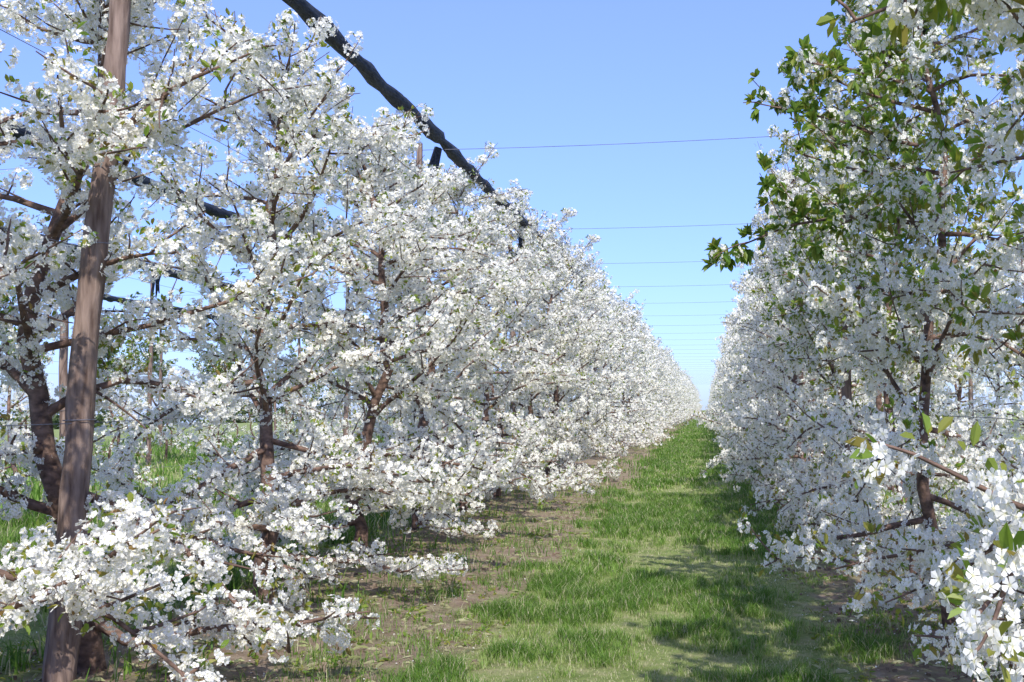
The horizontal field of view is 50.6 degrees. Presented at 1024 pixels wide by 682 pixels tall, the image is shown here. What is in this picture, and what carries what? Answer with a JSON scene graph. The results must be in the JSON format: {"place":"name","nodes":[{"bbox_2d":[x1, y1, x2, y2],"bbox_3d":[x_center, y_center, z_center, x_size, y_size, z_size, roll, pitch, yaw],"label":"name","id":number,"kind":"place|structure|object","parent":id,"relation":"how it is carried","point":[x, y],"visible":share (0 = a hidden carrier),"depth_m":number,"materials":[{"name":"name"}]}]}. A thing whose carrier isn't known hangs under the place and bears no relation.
{"place":"outdoors","nodes":[
{"label":"outdoors","id":0,"kind":"place"},
{"bbox_2d":[0,419,1021,681],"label":"grass","id":1,"kind":"structure","parent":0,"point":[694,517],"depth_m":9.06,"materials":[{"name":"plant"}]},
{"bbox_2d":[0,410,1023,681],"bbox_3d":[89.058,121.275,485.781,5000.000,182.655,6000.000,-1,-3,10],"label":"ground","id":2,"kind":"structure","parent":0,"point":[904,672],"depth_m":8.17,"materials":[{"name":"soil"}]},
{"bbox_2d":[0,333,34,477],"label":"young cherry tree","id":3,"kind":"object","parent":2,"relation":"on","point":[19,396],"visible":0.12,"depth_m":22.61,"materials":[{"name":"white plant"}]},
{"bbox_2d":[0,237,65,522],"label":"young cherry tree","id":4,"kind":"object","parent":2,"relation":"on","point":[8,343],"visible":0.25,"depth_m":14.15,"materials":[{"name":"white plant"}]},
{"bbox_2d":[12,331,59,440],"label":"young cherry tree","id":5,"kind":"object","parent":2,"relation":"on","point":[52,352],"visible":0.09,"depth_m":31.45,"materials":[{"name":"white plant"}]},
{"bbox_2d":[59,166,68,444],"bbox_3d":[-6.163,0.013,14.932,0.169,5.111,0.219,-3,-4,38],"label":"wooden post","id":6,"kind":"object","parent":2,"relation":"on","point":[63,365],"visible":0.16,"depth_m":14.85,"materials":[{"name":"brown wood"}]},
{"bbox_2d":[41,0,130,681],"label":"wooden post","id":7,"kind":"object","parent":2,"relation":"on","point":[61,651],"visible":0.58,"depth_m":6.08,"materials":[{"name":"brown wood"}]},
{"bbox_2d":[0,126,1023,382],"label":"cross wires","id":8,"kind":"object","parent":7,"relation":"attached to","point":[584,228],"visible":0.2,"depth_m":20.46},
{"bbox_2d":[2,227,396,330],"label":"rolled hail net","id":9,"kind":"object","parent":8,"relation":"hanging from","point":[174,274],"depth_m":27.72,"materials":[{"name":"fabric"}]},
{"bbox_2d":[2,121,593,362],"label":"rolled hail net","id":10,"kind":"object","parent":8,"relation":"hanging from","point":[211,210],"visible":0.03,"depth_m":17.64,"materials":[{"name":"fabric"}]},
{"bbox_2d":[0,29,1023,601],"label":"trellis wires","id":11,"kind":"object","parent":7,"relation":"attached to","point":[300,315],"visible":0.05,"depth_m":8.02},
{"bbox_2d":[94,345,122,438],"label":"young cherry tree","id":12,"kind":"object","parent":2,"relation":"on","point":[99,391],"visible":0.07,"depth_m":33.92,"materials":[{"name":"white plant"}]},
{"bbox_2d":[0,40,232,681],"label":"cherry tree","id":13,"kind":"object","parent":2,"relation":"on","point":[28,589],"visible":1,"depth_m":4.26,"materials":[{"name":"white plant"}]},
{"bbox_2d":[92,332,151,465],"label":"young cherry tree","id":14,"kind":"object","parent":2,"relation":"on","point":[123,369],"visible":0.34,"depth_m":25.84,"materials":[{"name":"white plant"}]},
{"bbox_2d":[110,345,141,440],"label":"young cherry tree","id":15,"kind":"object","parent":2,"relation":"on","point":[123,400],"visible":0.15,"depth_m":36.51,"materials":[{"name":"white plant"}]},
{"bbox_2d":[91,291,163,490],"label":"young cherry tree","id":16,"kind":"object","parent":2,"relation":"on","point":[109,364],"visible":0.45,"depth_m":16.59,"materials":[{"name":"white plant"}]},
{"bbox_2d":[146,271,153,465],"bbox_3d":[-9.162,0.741,27.424,0.165,5.112,0.165,-1,-3,12],"label":"wooden post","id":17,"kind":"object","parent":2,"relation":"on","point":[148,441],"visible":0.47,"depth_m":27.37,"materials":[{"name":"brown wood"}]},
{"bbox_2d":[125,317,192,463],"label":"young cherry tree","id":18,"kind":"object","parent":2,"relation":"on","point":[155,369],"visible":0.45,"depth_m":28.11,"materials":[{"name":"white plant"}]},
{"bbox_2d":[158,327,162,445],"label":"wooden post","id":19,"kind":"object","parent":2,"relation":"on","point":[160,370],"visible":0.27,"depth_m":38.45,"materials":[{"name":"brown wood"}]},
{"bbox_2d":[13,281,501,370],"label":"rolled hail net","id":20,"kind":"object","parent":19,"relation":"attached to","point":[111,299],"visible":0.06,"depth_m":35.87,"materials":[{"name":"fabric"}]},
{"bbox_2d":[143,346,187,443],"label":"young cherry tree","id":21,"kind":"object","parent":2,"relation":"on","point":[164,373],"visible":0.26,"depth_m":38.84,"materials":[{"name":"white plant"}]},
{"bbox_2d":[0,0,383,674],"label":"cherry tree","id":22,"kind":"object","parent":2,"relation":"on","point":[38,452],"visible":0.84,"depth_m":6.27,"materials":[{"name":"white plant"}]},
{"bbox_2d":[197,370,220,438],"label":"young cherry tree","id":23,"kind":"object","parent":2,"relation":"on","point":[199,371],"visible":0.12,"depth_m":41.80,"materials":[{"name":"white plant"}]},
{"bbox_2d":[186,343,232,445],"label":"young cherry tree","id":24,"kind":"object","parent":2,"relation":"on","point":[198,366],"visible":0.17,"depth_m":31.23,"materials":[{"name":"white plant"}]},
{"bbox_2d":[184,326,249,479],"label":"young cherry tree","id":25,"kind":"object","parent":2,"relation":"on","point":[215,367],"visible":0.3,"depth_m":19.73,"materials":[{"name":"white plant"}]},
{"bbox_2d":[218,353,251,439],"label":"young cherry tree","id":26,"kind":"object","parent":2,"relation":"on","point":[237,427],"visible":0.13,"depth_m":44.59,"materials":[{"name":"white plant"}]},
{"bbox_2d":[229,369,259,441],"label":"young cherry tree","id":27,"kind":"object","parent":2,"relation":"on","point":[251,421],"visible":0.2,"depth_m":33.85,"materials":[{"name":"white plant"}]},
{"bbox_2d":[0,394,543,430],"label":"distant tree line","id":28,"kind":"object","parent":2,"relation":"on","point":[55,419],"visible":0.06,"depth_m":375.14,"materials":[{"name":"green plant"}]},
{"bbox_2d":[274,354,276,433],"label":"wooden post","id":29,"kind":"object","parent":2,"relation":"on","point":[275,426],"visible":0.34,"depth_m":48.45,"materials":[{"name":"brown wood"}]},
{"bbox_2d":[89,0,472,598],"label":"cherry tree","id":30,"kind":"object","parent":2,"relation":"on","point":[273,515],"visible":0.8,"depth_m":8.75,"materials":[{"name":"white plant"}]},
{"bbox_2d":[264,355,300,439],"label":"young cherry tree","id":31,"kind":"object","parent":2,"relation":"on","point":[287,418],"visible":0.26,"depth_m":36.68,"materials":[{"name":"white plant"}]},
{"bbox_2d":[280,394,296,437],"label":"young cherry tree","id":32,"kind":"object","parent":2,"relation":"on","point":[294,427],"visible":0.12,"depth_m":50.28,"materials":[{"name":"white plant"}]},
{"bbox_2d":[273,343,316,459],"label":"young cherry tree","id":33,"kind":"object","parent":2,"relation":"on","point":[279,418],"visible":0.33,"depth_m":22.25,"materials":[{"name":"white plant"}]},
{"bbox_2d":[298,307,301,429],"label":"wooden post","id":34,"kind":"object","parent":2,"relation":"on","point":[299,348],"visible":0.13,"depth_m":37.53,"materials":[{"name":"brown wood"}]},
{"bbox_2d":[306,363,334,433],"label":"young cherry tree","id":35,"kind":"object","parent":2,"relation":"on","point":[316,392],"visible":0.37,"depth_m":38.89,"materials":[{"name":"white plant"}]},
{"bbox_2d":[300,307,358,449],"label":"young cherry tree","id":36,"kind":"object","parent":2,"relation":"on","point":[329,394],"visible":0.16,"depth_m":25.20,"materials":[{"name":"white plant"}]},
{"bbox_2d":[326,373,344,427],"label":"young cherry tree","id":37,"kind":"object","parent":2,"relation":"on","point":[334,419],"visible":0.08,"depth_m":55.70,"materials":[{"name":"white plant"}]},
{"bbox_2d":[326,371,351,437],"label":"young cherry tree","id":38,"kind":"object","parent":2,"relation":"on","point":[350,407],"visible":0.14,"depth_m":42.24,"materials":[{"name":"white plant"}]},
{"bbox_2d":[343,267,348,447],"bbox_3d":[-4.046,0.687,26.499,0.165,5.112,0.165,3,-4,-41],"label":"wooden post","id":39,"kind":"object","parent":2,"relation":"on","point":[345,414],"visible":0.27,"depth_m":26.41,"materials":[{"name":"brown wood"}]},
{"bbox_2d":[181,91,526,558],"bbox_3d":[-1.614,-0.179,11.093,3.306,5.045,3.659,3,-5,-16],"label":"cherry tree","id":40,"kind":"object","parent":2,"relation":"on","point":[370,177],"visible":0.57,"depth_m":10.97,"materials":[{"name":"white plant"}]},
{"bbox_2d":[348,330,386,440],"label":"young cherry tree","id":41,"kind":"object","parent":2,"relation":"on","point":[363,406],"visible":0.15,"depth_m":27.41,"materials":[{"name":"white plant"}]},
{"bbox_2d":[370,374,391,430],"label":"young cherry tree","id":42,"kind":"object","parent":2,"relation":"on","point":[381,400],"visible":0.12,"depth_m":47.33,"materials":[{"name":"white plant"}]},
{"bbox_2d":[378,339,405,443],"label":"young cherry tree","id":43,"kind":"object","parent":2,"relation":"on","point":[395,383],"visible":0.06,"depth_m":30.75,"materials":[{"name":"white plant"}]},
{"bbox_2d":[415,143,429,523],"bbox_3d":[-1.152,-0.039,14.035,0.219,5.111,0.169,2,-4,-30],"label":"wooden post","id":44,"kind":"object","parent":2,"relation":"on","point":[419,153],"visible":0.15,"depth_m":14.11,"materials":[{"name":"brown wood"}]},
{"bbox_2d":[282,141,571,539],"bbox_3d":[-1.114,-0.040,13.307,3.659,5.045,3.306,-1,-1,-1],"label":"cherry tree","id":45,"kind":"object","parent":2,"relation":"on","point":[515,452],"visible":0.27,"depth_m":13.29,"materials":[{"name":"white plant"}]},
{"bbox_2d":[336,141,599,516],"bbox_3d":[-0.574,-0.176,15.877,3.182,5.610,3.215,-2,-4,36],"label":"cherry tree","id":46,"kind":"object","parent":2,"relation":"on","point":[481,371],"visible":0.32,"depth_m":15.74,"materials":[{"name":"white plant"}]},
{"bbox_2d":[390,186,598,498],"bbox_3d":[-0.145,0.009,18.148,3.920,5.512,3.195,-3,-4,38],"label":"cherry tree","id":47,"kind":"object","parent":2,"relation":"on","point":[571,448],"visible":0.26,"depth_m":18.11,"materials":[{"name":"white plant"}]},
{"bbox_2d":[6,472,994,681],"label":"fallen petals","id":48,"kind":"object","parent":2,"relation":"on","point":[506,624],"visible":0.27,"depth_m":8.00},
{"bbox_2d":[0,485,1021,681],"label":"ground weeds","id":49,"kind":"object","parent":2,"relation":"on","point":[841,576],"visible":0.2,"depth_m":8.22,"materials":[{"name":"green plant"}]},
{"bbox_2d":[0,482,1021,681],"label":"dry grass clippings","id":50,"kind":"object","parent":2,"relation":"on","point":[246,664],"visible":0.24,"depth_m":8.20,"materials":[{"name":"plant"}]},
{"bbox_2d":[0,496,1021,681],"bbox_3d":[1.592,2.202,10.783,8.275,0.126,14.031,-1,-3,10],"label":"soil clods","id":51,"kind":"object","parent":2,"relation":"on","point":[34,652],"visible":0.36,"depth_m":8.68,"materials":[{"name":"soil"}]},
{"bbox_2d":[508,231,518,465],"bbox_3d":[0.023,0.340,20.544,0.219,5.111,0.169,-1,-3,13],"label":"wooden post","id":52,"kind":"object","parent":2,"relation":"on","point":[512,407],"visible":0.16,"depth_m":20.54,"materials":[{"name":"brown wood"}]},
{"bbox_2d":[446,195,605,489],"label":"cherry tree","id":53,"kind":"object","parent":2,"relation":"on","point":[552,318],"visible":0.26,"depth_m":20.28,"materials":[{"name":"white plant"}]},
{"bbox_2d":[481,246,617,464],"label":"cherry tree","id":54,"kind":"object","parent":2,"relation":"on","point":[600,312],"visible":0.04,"depth_m":27.58,"materials":[{"name":"white plant"}]},
{"bbox_2d":[486,224,624,478],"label":"cherry tree","id":55,"kind":"object","parent":2,"relation":"on","point":[589,330],"visible":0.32,"depth_m":22.54,"materials":[{"name":"white plant"}]},
{"bbox_2d":[489,248,624,470],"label":"cherry tree","id":56,"kind":"object","parent":2,"relation":"on","point":[594,298],"visible":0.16,"depth_m":25.37,"materials":[{"name":"white plant"}]},
{"bbox_2d":[541,262,638,456],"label":"cherry tree","id":57,"kind":"object","parent":2,"relation":"on","point":[600,364],"visible":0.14,"depth_m":30.16,"materials":[{"name":"white plant"}]},
{"bbox_2d":[563,261,648,456],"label":"cherry tree","id":58,"kind":"object","parent":2,"relation":"on","point":[614,352],"visible":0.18,"depth_m":32.07,"materials":[{"name":"white plant"}]},
{"bbox_2d":[566,273,669,452],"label":"cherry tree","id":59,"kind":"object","parent":2,"relation":"on","point":[626,358],"visible":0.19,"depth_m":34.69,"materials":[{"name":"white plant"}]},
{"bbox_2d":[582,295,661,446],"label":"cherry tree","id":60,"kind":"object","parent":2,"relation":"on","point":[640,442],"visible":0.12,"depth_m":36.84,"materials":[{"name":"white plant"}]},
{"bbox_2d":[599,302,660,442],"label":"cherry tree","id":61,"kind":"object","parent":2,"relation":"on","point":[637,387],"visible":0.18,"depth_m":41.52,"materials":[{"name":"white plant"}]},
{"bbox_2d":[598,289,663,447],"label":"cherry tree","id":62,"kind":"object","parent":2,"relation":"on","point":[633,313],"visible":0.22,"depth_m":39.36,"materials":[{"name":"white plant"}]},
{"bbox_2d":[607,307,673,439],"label":"cherry tree","id":63,"kind":"object","parent":2,"relation":"on","point":[643,386],"visible":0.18,"depth_m":44.04,"materials":[{"name":"white plant"}]},
{"bbox_2d":[613,298,671,439],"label":"cherry tree","id":64,"kind":"object","parent":2,"relation":"on","point":[649,415],"visible":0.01,"depth_m":46.69,"materials":[{"name":"white plant"}]},
{"bbox_2d":[619,319,668,431],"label":"cherry tree","id":65,"kind":"object","parent":2,"relation":"on","point":[654,365],"visible":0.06,"depth_m":53.31,"materials":[{"name":"white plant"}]},
{"bbox_2d":[627,309,665,435],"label":"cherry tree","id":66,"kind":"object","parent":2,"relation":"on","point":[648,367],"visible":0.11,"depth_m":50.83,"materials":[{"name":"white plant"}]},
{"bbox_2d":[626,318,667,436],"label":"cherry tree","id":67,"kind":"object","parent":2,"relation":"on","point":[658,383],"visible":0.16,"depth_m":48.59,"materials":[{"name":"white plant"}]},
{"bbox_2d":[602,332,702,431],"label":"distant cherry trees","id":68,"kind":"object","parent":2,"relation":"on","point":[680,393],"visible":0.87,"depth_m":76.48,"materials":[{"name":"white plant"}]},
{"bbox_2d":[704,333,739,431],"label":"distant cherry trees","id":69,"kind":"object","parent":2,"relation":"on","point":[712,398],"visible":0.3,"depth_m":66.78,"materials":[{"name":"white plant"}]},
{"bbox_2d":[712,329,737,433],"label":"cherry tree","id":70,"kind":"object","parent":2,"relation":"on","point":[719,373],"visible":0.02,"depth_m":51.97,"materials":[{"name":"white plant"}]},
{"bbox_2d":[705,311,745,430],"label":"cherry tree","id":71,"kind":"object","parent":2,"relation":"on","point":[729,362],"visible":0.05,"depth_m":47.48,"materials":[{"name":"white plant"}]},
{"bbox_2d":[708,305,750,437],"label":"cherry tree","id":72,"kind":"object","parent":2,"relation":"on","point":[731,366],"visible":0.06,"depth_m":44.68,"materials":[{"name":"white plant"}]},
{"bbox_2d":[713,313,746,441],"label":"cherry tree","id":73,"kind":"object","parent":2,"relation":"on","point":[715,404],"visible":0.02,"depth_m":42.69,"materials":[{"name":"white plant"}]},
{"bbox_2d":[713,298,766,445],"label":"cherry tree","id":74,"kind":"object","parent":2,"relation":"on","point":[724,395],"visible":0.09,"depth_m":37.88,"materials":[{"name":"white plant"}]},
{"bbox_2d":[717,291,777,450],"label":"cherry tree","id":75,"kind":"object","parent":2,"relation":"on","point":[726,391],"visible":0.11,"depth_m":33.27,"materials":[{"name":"white plant"}]},
{"bbox_2d":[721,274,777,432],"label":"cherry tree","id":76,"kind":"object","parent":2,"relation":"on","point":[735,351],"visible":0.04,"depth_m":35.60,"materials":[{"name":"white plant"}]},
{"bbox_2d":[717,314,788,442],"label":"cherry tree","id":77,"kind":"object","parent":2,"relation":"on","point":[725,341],"visible":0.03,"depth_m":40.10,"materials":[{"name":"white plant"}]},
{"bbox_2d":[718,265,792,437],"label":"cherry tree","id":78,"kind":"object","parent":2,"relation":"on","point":[751,397],"visible":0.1,"depth_m":30.54,"materials":[{"name":"white plant"}]},
{"bbox_2d":[725,258,807,461],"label":"cherry tree","id":79,"kind":"object","parent":2,"relation":"on","point":[734,357],"visible":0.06,"depth_m":26.29,"materials":[{"name":"white plant"}]},
{"bbox_2d":[723,248,833,440],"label":"cherry tree","id":80,"kind":"object","parent":2,"relation":"on","point":[741,406],"visible":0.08,"depth_m":28.17,"materials":[{"name":"white plant"}]},
{"bbox_2d":[696,212,868,474],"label":"cherry tree","id":81,"kind":"object","parent":2,"relation":"on","point":[756,465],"visible":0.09,"depth_m":21.44,"materials":[{"name":"white plant"}]},
{"bbox_2d":[683,139,900,506],"bbox_3d":[4.346,-0.262,16.785,3.069,5.930,3.215,3,-5,-37],"label":"cherry tree","id":82,"kind":"object","parent":2,"relation":"on","point":[766,424],"visible":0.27,"depth_m":16.82,"materials":[{"name":"white plant"}]},
{"bbox_2d":[730,227,857,469],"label":"cherry tree","id":83,"kind":"object","parent":2,"relation":"on","point":[745,401],"visible":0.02,"depth_m":23.35,"materials":[{"name":"white plant"}]},
{"bbox_2d":[796,244,805,442],"bbox_3d":[5.222,0.283,19.575,0.219,5.111,0.169,3,-4,-39],"label":"wooden post","id":84,"kind":"object","parent":2,"relation":"on","point":[800,377],"visible":0.05,"depth_m":19.50,"materials":[{"name":"brown wood"}]},
{"bbox_2d":[720,189,901,492],"bbox_3d":[5.139,-0.156,18.821,3.086,5.949,2.934,-1,-4,21],"label":"cherry tree","id":85,"kind":"object","parent":2,"relation":"on","point":[756,370],"visible":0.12,"depth_m":18.80,"materials":[{"name":"white plant"}]},
{"bbox_2d":[814,365,856,402],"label":"distant cherry trees","id":86,"kind":"object","parent":2,"relation":"on","point":[829,391],"visible":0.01,"depth_m":57.48,"materials":[{"name":"white plant"}]},
{"bbox_2d":[741,99,947,517],"bbox_3d":[4.229,-0.346,14.143,2.428,5.743,2.622,0,-3,-14],"label":"cherry tree","id":87,"kind":"object","parent":2,"relation":"on","point":[856,384],"visible":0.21,"depth_m":14.11,"materials":[{"name":"white plant"}]},
{"bbox_2d":[841,195,854,531],"bbox_3d":[4.055,-0.091,13.139,0.169,5.111,0.219,3,-4,-41],"label":"wooden post","id":88,"kind":"object","parent":2,"relation":"on","point":[846,390],"visible":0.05,"depth_m":13.05,"materials":[{"name":"brown wood"}]},
{"bbox_2d":[808,20,932,248],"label":"rolled hail net","id":89,"kind":"object","parent":88,"relation":"attached to","point":[924,30],"depth_m":9.62,"materials":[{"name":"fabric"}]},
{"bbox_2d":[701,0,1023,641],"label":"cherry tree","id":90,"kind":"object","parent":2,"relation":"on","point":[921,53],"visible":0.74,"depth_m":7.00,"materials":[{"name":"white plant"}]},
{"bbox_2d":[748,0,1020,581],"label":"cherry tree","id":91,"kind":"object","parent":2,"relation":"on","point":[834,424],"visible":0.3,"depth_m":9.73,"materials":[{"name":"white plant"}]},
{"bbox_2d":[767,37,1007,546],"bbox_3d":[4.044,-0.482,12.108,2.513,5.806,2.173,0,-3,1],"label":"cherry tree","id":92,"kind":"object","parent":2,"relation":"on","point":[820,314],"visible":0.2,"depth_m":12.06,"materials":[{"name":"white plant"}]},
{"bbox_2d":[861,305,916,402],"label":"cherry tree","id":93,"kind":"object","parent":2,"relation":"on","point":[870,398],"visible":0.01,"depth_m":36.02,"materials":[{"name":"white plant"}]},
{"bbox_2d":[787,2,1023,681],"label":"cherry tree","id":94,"kind":"object","parent":2,"relation":"on","point":[928,549],"visible":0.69,"depth_m":4.89,"materials":[{"name":"white plant"}]},
{"bbox_2d":[816,0,1023,681],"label":"cherry tree","id":95,"kind":"object","parent":2,"relation":"on","point":[971,585],"visible":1,"depth_m":2.25,"materials":[{"name":"white plant"}]},
{"bbox_2d":[895,295,957,438],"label":"cherry tree","id":96,"kind":"object","parent":2,"relation":"on","point":[932,391],"visible":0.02,"depth_m":33.47,"materials":[{"name":"white plant"}]},
{"bbox_2d":[907,242,1006,455],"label":"cherry tree","id":97,"kind":"object","parent":2,"relation":"on","point":[947,392],"visible":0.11,"depth_m":28.86,"materials":[{"name":"white plant"}]},
{"bbox_2d":[907,247,1008,455],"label":"cherry tree","id":98,"kind":"object","parent":2,"relation":"on","point":[990,395],"visible":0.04,"depth_m":30.74,"materials":[{"name":"white plant"}]},
{"bbox_2d":[968,307,974,447],"bbox_3d":[12.203,0.820,28.788,0.165,5.112,0.165,-3,-5,44],"label":"wooden post","id":99,"kind":"object","parent":2,"relation":"on","point":[970,393],"visible":0.18,"depth_m":28.72,"materials":[{"name":"brown wood"}]},
{"bbox_2d":[936,219,1023,455],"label":"cherry tree","id":100,"kind":"object","parent":2,"relation":"on","point":[996,388],"visible":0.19,"depth_m":25.87,"materials":[{"name":"white plant"}]},
{"bbox_2d":[946,227,1023,469],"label":"cherry tree","id":101,"kind":"object","parent":2,"relation":"on","point":[1017,266],"visible":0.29,"depth_m":24.12,"materials":[{"name":"white plant"}]},
{"bbox_2d":[1001,224,1023,439],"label":"cherry tree","id":102,"kind":"object","parent":2,"relation":"on","point":[1018,425],"visible":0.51,"depth_m":21.85,"materials":[{"name":"white plant"}]},
{"bbox_2d":[0,0,1023,428],"label":"sky","id":103,"kind":"structure","parent":0,"point":[534,74],"materials":[{"name":"blue"}]},
{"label":"wooden post","id":104,"kind":"object","parent":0,"visible":0},
{"bbox_2d":[282,0,653,351],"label":"rolled hail net","id":105,"kind":"object","parent":104,"relation":"attached to","point":[305,10],"visible":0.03,"depth_m":11.93,"materials":[{"name":"fabric"}]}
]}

